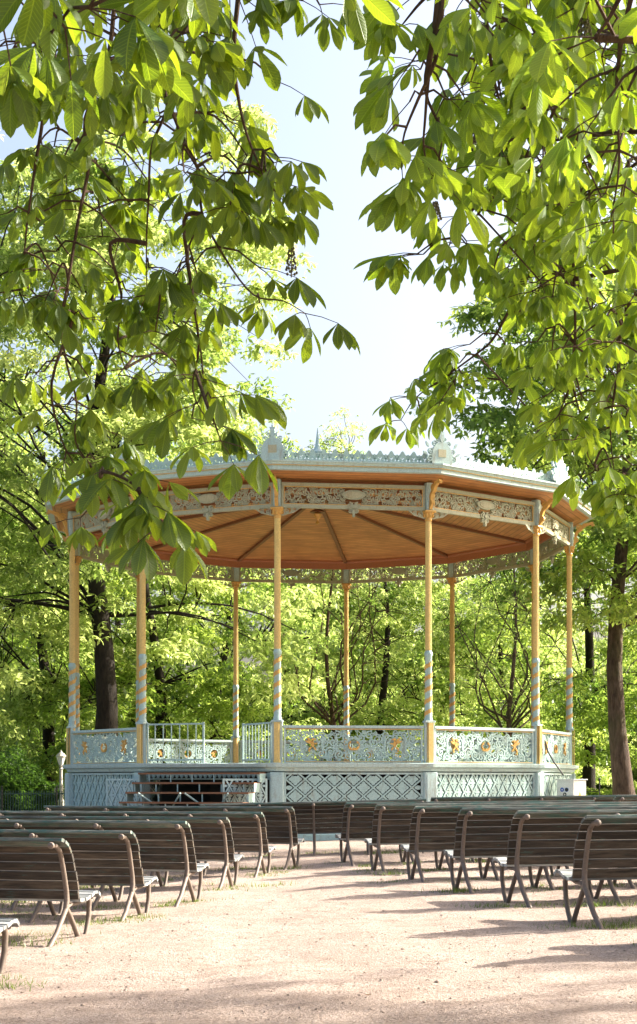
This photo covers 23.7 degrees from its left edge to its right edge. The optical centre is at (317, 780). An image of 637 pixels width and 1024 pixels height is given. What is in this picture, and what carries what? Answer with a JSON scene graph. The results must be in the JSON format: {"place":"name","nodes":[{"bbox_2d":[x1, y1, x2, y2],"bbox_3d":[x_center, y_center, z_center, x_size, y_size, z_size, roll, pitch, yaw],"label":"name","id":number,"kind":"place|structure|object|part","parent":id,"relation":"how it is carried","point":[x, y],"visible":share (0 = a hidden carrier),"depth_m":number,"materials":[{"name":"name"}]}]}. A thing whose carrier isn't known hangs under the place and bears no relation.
{"place":"outdoors","nodes":[
{"label":"outdoors","id":0,"kind":"place"},
{"bbox_2d":[0,856,630,1016],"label":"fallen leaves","id":1,"kind":"object","parent":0,"point":[362,924],"visible":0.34,"depth_m":11.99,"materials":[{"name":"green plant"}]},
{"bbox_2d":[0,840,636,1023],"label":"gravel forecourt","id":2,"kind":"structure","parent":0,"point":[579,970],"depth_m":10.99,"materials":[{"name":"beige gravel"}]},
{"bbox_2d":[0,918,19,973],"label":"bench","id":3,"kind":"object","parent":2,"relation":"on","point":[6,924],"visible":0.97,"depth_m":10.41,"materials":[{"name":"metal"}]},
{"bbox_2d":[0,837,100,946],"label":"bench","id":4,"kind":"object","parent":2,"relation":"on","point":[38,869],"visible":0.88,"depth_m":12.73,"materials":[{"name":"wood"}]},
{"bbox_2d":[0,829,157,922],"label":"bench","id":5,"kind":"object","parent":2,"relation":"on","point":[104,857],"visible":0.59,"depth_m":14.61,"materials":[{"name":"wood"}]},
{"bbox_2d":[0,820,209,910],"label":"bench","id":6,"kind":"object","parent":2,"relation":"on","point":[173,841],"visible":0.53,"depth_m":16.09,"materials":[{"name":"wood"}]},
{"bbox_2d":[0,816,243,891],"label":"bench","id":7,"kind":"object","parent":2,"relation":"on","point":[214,834],"visible":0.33,"depth_m":18.38,"materials":[{"name":"wood"}]},
{"bbox_2d":[0,811,275,877],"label":"bench","id":8,"kind":"object","parent":2,"relation":"on","point":[249,833],"visible":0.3,"depth_m":20.34,"materials":[{"name":"wood"}]},
{"bbox_2d":[44,806,304,871],"bbox_3d":[-2.127,0.879,22.203,3.758,1.010,1.038,0,0,12],"label":"bench","id":9,"kind":"object","parent":2,"relation":"on","point":[280,821],"visible":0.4,"depth_m":21.84,"materials":[{"name":"wood"}]},
{"bbox_2d":[200,799,425,855],"bbox_3d":[-0.057,0.856,25.416,3.761,1.010,1.037,-1,0,0],"label":"bench","id":10,"kind":"object","parent":2,"relation":"on","point":[319,816],"visible":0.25,"depth_m":25.30,"materials":[{"name":"wood"}]},
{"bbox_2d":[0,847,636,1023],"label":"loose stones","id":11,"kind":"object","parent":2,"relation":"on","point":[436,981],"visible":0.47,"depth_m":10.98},
{"bbox_2d":[335,800,594,865],"bbox_3d":[2.196,0.813,22.355,3.760,1.010,1.038,0,0,-11],"label":"bench","id":12,"kind":"object","parent":2,"relation":"on","point":[357,818],"visible":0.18,"depth_m":22.01,"materials":[{"name":"wood"}]},
{"bbox_2d":[364,802,636,875],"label":"bench","id":13,"kind":"object","parent":2,"relation":"on","point":[391,824],"visible":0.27,"depth_m":20.11,"materials":[{"name":"wood"}]},
{"bbox_2d":[400,804,636,881],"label":"bench","id":14,"kind":"object","parent":2,"relation":"on","point":[431,824],"visible":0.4,"depth_m":18.00,"materials":[{"name":"wood"}]},
{"bbox_2d":[430,795,615,801],"bbox_3d":[3.797,0.772,26.102,3.758,1.010,1.038,-1,0,-2],"label":"bench","id":15,"kind":"object","parent":2,"relation":"on","point":[602,798],"visible":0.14,"depth_m":25.82,"materials":[{"name":"wood"}]},
{"bbox_2d":[444,806,636,893],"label":"bench","id":16,"kind":"object","parent":2,"relation":"on","point":[477,828],"visible":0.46,"depth_m":16.36,"materials":[{"name":"wood"}]},
{"bbox_2d":[492,809,636,906],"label":"bench","id":17,"kind":"object","parent":2,"relation":"on","point":[557,831],"visible":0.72,"depth_m":14.61,"materials":[{"name":"wood"}]},
{"bbox_2d":[554,815,636,929],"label":"bench","id":18,"kind":"object","parent":2,"relation":"on","point":[612,839],"visible":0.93,"depth_m":12.48,"materials":[{"name":"wood"}]},
{"bbox_2d":[612,795,636,801],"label":"bench","id":19,"kind":"object","parent":2,"relation":"on","point":[624,798],"visible":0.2,"depth_m":22.90,"materials":[{"name":"wood"}]},
{"bbox_2d":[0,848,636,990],"bbox_3d":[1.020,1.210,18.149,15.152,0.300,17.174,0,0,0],"label":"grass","id":20,"kind":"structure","parent":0,"point":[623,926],"depth_m":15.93,"materials":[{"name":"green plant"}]},
{"bbox_2d":[0,0,636,782],"label":"sky","id":21,"kind":"structure","parent":0,"point":[397,335],"materials":[{"name":"white"}]},
{"bbox_3d":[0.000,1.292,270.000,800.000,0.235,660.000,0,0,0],"label":"ground","id":22,"kind":"structure","parent":0,"visible":0},
{"bbox_2d":[0,745,46,810],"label":"shrub","id":23,"kind":"object","parent":22,"relation":"on","point":[19,772],"visible":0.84,"depth_m":51.61,"materials":[{"name":"green plant"}]},
{"bbox_2d":[0,786,64,810],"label":"garden fence","id":24,"kind":"object","parent":22,"relation":"on","point":[20,793],"visible":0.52,"depth_m":49.99,"materials":[{"name":"metal"}]},
{"bbox_2d":[0,423,68,751],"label":"maple tree","id":25,"kind":"object","parent":22,"relation":"on","point":[22,644],"visible":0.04,"depth_m":74.90,"materials":[{"name":"green plant"}]},
{"bbox_2d":[4,770,64,810],"bbox_3d":[-10.190,0.485,52.998,3.224,1.794,1.427,0,0,0],"label":"shrub","id":26,"kind":"object","parent":22,"relation":"on","point":[46,785],"visible":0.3,"depth_m":52.66,"materials":[{"name":"green plant"}]},
{"bbox_2d":[19,747,66,786],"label":"shrub","id":27,"kind":"object","parent":22,"relation":"on","point":[35,752],"visible":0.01,"depth_m":65.38,"materials":[{"name":"green plant"}]},
{"bbox_2d":[54,750,65,805],"bbox_3d":[-8.800,0.170,52.000,0.357,2.400,0.357,0,0,45],"label":"street lamp","id":28,"kind":"object","parent":22,"relation":"on","point":[60,756],"visible":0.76,"depth_m":51.94,"materials":[{"name":"metal"}]},
{"bbox_2d":[0,426,149,758],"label":"maple tree","id":29,"kind":"object","parent":22,"relation":"on","point":[8,637],"visible":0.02,"depth_m":83.31,"materials":[{"name":"green plant"}]},
{"bbox_2d":[0,353,186,808],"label":"lime tree","id":30,"kind":"object","parent":22,"relation":"on","point":[20,700],"visible":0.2,"depth_m":60.01,"materials":[{"name":"green plant"}]},
{"bbox_2d":[5,457,220,762],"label":"lime tree","id":31,"kind":"object","parent":22,"relation":"on","point":[119,622],"visible":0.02,"depth_m":91.66,"materials":[{"name":"green plant"}]},
{"bbox_2d":[0,370,307,805],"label":"maple tree","id":32,"kind":"object","parent":22,"relation":"on","point":[161,710],"visible":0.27,"depth_m":58.12,"materials":[{"name":"green plant"}]},
{"bbox_2d":[0,98,341,760],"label":"chestnut tree","id":33,"kind":"object","parent":22,"relation":"on","point":[93,596],"visible":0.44,"depth_m":50.32,"materials":[{"name":"green plant"}]},
{"bbox_2d":[0,0,404,585],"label":"horse chestnut","id":34,"kind":"object","parent":22,"relation":"on","point":[151,61],"visible":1,"depth_m":7.36,"materials":[{"name":"green plant"}]},
{"bbox_2d":[88,417,343,762],"bbox_3d":[-4.418,-7.263,66.178,12.439,17.766,11.970,0,0,41],"label":"lime tree","id":35,"kind":"object","parent":22,"relation":"on","point":[305,619],"visible":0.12,"depth_m":64.55,"materials":[{"name":"green plant"}]},
{"bbox_2d":[185,568,406,762],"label":"lime tree","id":36,"kind":"object","parent":22,"relation":"on","point":[294,718],"visible":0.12,"depth_m":76.44,"materials":[{"name":"green plant"}]},
{"bbox_2d":[0,613,636,791],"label":"wood","id":37,"kind":"object","parent":22,"relation":"on","point":[607,787],"visible":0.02,"depth_m":113.24,"materials":[{"name":"green plant"}]},
{"bbox_2d":[44,421,595,840],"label":"bandstand","id":38,"kind":"structure","parent":22,"relation":"on","point":[443,506],"depth_m":33.95,"materials":[{"name":"white paint"}]},
{"bbox_2d":[106,779,142,805],"bbox_3d":[-4.214,0.560,33.043,0.950,1.180,0.047,0,0,28],"label":"lattice panel","id":39,"kind":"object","parent":38,"relation":"in","point":[126,788],"depth_m":33.09,"materials":[{"name":"blue paint"}]},
{"bbox_2d":[222,779,266,802],"bbox_3d":[-1.508,0.560,31.541,0.950,1.180,0.047,0,0,-15],"label":"lattice panel","id":40,"kind":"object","parent":38,"relation":"in","point":[260,795],"depth_m":31.51,"materials":[{"name":"white paint"}]},
{"bbox_2d":[310,499,324,524],"bbox_3d":[0.000,-6.803,38.100,0.400,0.745,0.400,0,0,0],"label":"pendant lamp","id":41,"kind":"object","parent":38,"relation":"hanging from","point":[317,513],"visible":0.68,"depth_m":38.04,"materials":[{"name":"gold metal"}]},
{"bbox_2d":[293,405,381,760],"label":"birch tree","id":42,"kind":"object","parent":22,"relation":"on","point":[340,442],"visible":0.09,"depth_m":94.59,"materials":[{"name":"green plant"}]},
{"bbox_2d":[243,566,449,760],"bbox_3d":[0.925,-4.546,60.024,9.135,12.270,7.770,0,0,0],"label":"park tree","id":43,"kind":"object","parent":22,"relation":"on","point":[330,698],"visible":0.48,"depth_m":60.04,"materials":[{"name":"green plant"}]},
{"bbox_2d":[271,568,439,760],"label":"lime tree","id":44,"kind":"object","parent":22,"relation":"on","point":[338,688],"visible":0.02,"depth_m":98.65,"materials":[{"name":"green plant"}]},
{"bbox_2d":[267,565,497,760],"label":"lime tree","id":45,"kind":"object","parent":22,"relation":"on","point":[382,714],"visible":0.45,"depth_m":72.67,"materials":[{"name":"green plant"}]},
{"bbox_2d":[330,557,566,762],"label":"lime tree","id":46,"kind":"object","parent":22,"relation":"on","point":[463,704],"visible":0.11,"depth_m":77.55,"materials":[{"name":"green plant"}]},
{"bbox_2d":[353,0,636,527],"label":"horse chestnut","id":47,"kind":"object","parent":22,"relation":"on","point":[553,69],"visible":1,"depth_m":7.05,"materials":[{"name":"green plant"}]},
{"bbox_2d":[408,552,604,776],"bbox_3d":[7.202,-4.081,57.233,7.149,11.289,8.404,0,0,-36],"label":"park tree","id":48,"kind":"object","parent":22,"relation":"on","point":[510,710],"visible":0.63,"depth_m":56.87,"materials":[{"name":"green plant"}]},
{"bbox_2d":[415,549,607,776],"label":"lime tree","id":49,"kind":"object","parent":22,"relation":"on","point":[547,725],"visible":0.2,"depth_m":72.81,"materials":[{"name":"green plant"}]},
{"bbox_2d":[404,103,636,794],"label":"chestnut tree","id":50,"kind":"object","parent":22,"relation":"on","point":[622,566],"visible":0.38,"depth_m":41.10,"materials":[{"name":"green plant"}]},
{"bbox_2d":[440,394,636,789],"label":"maple tree","id":51,"kind":"object","parent":22,"relation":"on","point":[589,741],"visible":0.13,"depth_m":62.65,"materials":[{"name":"green plant"}]},
{"bbox_2d":[497,580,636,785],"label":"lime tree","id":52,"kind":"object","parent":22,"relation":"on","point":[604,777],"visible":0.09,"depth_m":97.14,"materials":[{"name":"green plant"}]},
{"bbox_2d":[555,779,587,795],"bbox_3d":[5.879,0.693,35.061,0.500,1.435,0.640,0,0,40],"label":"electrical cabinet","id":53,"kind":"object","parent":22,"relation":"on","point":[565,787],"visible":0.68,"depth_m":34.85,"materials":[{"name":"white metal"}]},
{"bbox_2d":[545,741,563,774],"bbox_3d":[5.418,-0.494,34.828,0.654,0.788,0.106,0,0,-40],"label":"power cable","id":54,"kind":"object","parent":53,"relation":"attached to","point":[552,758],"visible":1,"depth_m":34.82,"materials":[{"name":"white plastic"}]},
{"bbox_3d":[5.686,0.630,34.831,0.360,1.140,0.019,0,0,40],"label":"door","id":55,"kind":"part","parent":53,"relation":"part of","materials":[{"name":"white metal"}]},
{"bbox_2d":[547,429,636,786],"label":"maple tree","id":56,"kind":"object","parent":22,"relation":"on","point":[595,709],"visible":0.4,"depth_m":56.88,"materials":[{"name":"green plant"}]},
{"bbox_2d":[586,778,600,794],"bbox_3d":[8.727,0.645,50.033,1.249,1.450,0.087,0,0,3],"label":"iron post","id":57,"kind":"object","parent":22,"relation":"on","point":[599,779],"visible":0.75,"depth_m":49.98,"materials":[{"name":"metal"}]},
{"bbox_2d":[586,787,610,794],"bbox_3d":[10.524,0.805,55.996,2.563,1.154,1.511,0,0,0],"label":"shrub","id":58,"kind":"object","parent":22,"relation":"on","point":[596,793],"visible":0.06,"depth_m":55.69,"materials":[{"name":"green plant"}]},
{"bbox_2d":[596,589,636,780],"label":"lime tree","id":59,"kind":"object","parent":22,"relation":"on","point":[635,770],"visible":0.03,"depth_m":107.94,"materials":[{"name":"green plant"}]},
{"bbox_2d":[602,780,636,794],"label":"shrub","id":60,"kind":"object","parent":22,"relation":"on","point":[610,792],"visible":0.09,"depth_m":54.77,"materials":[{"name":"green plant"}]}
]}

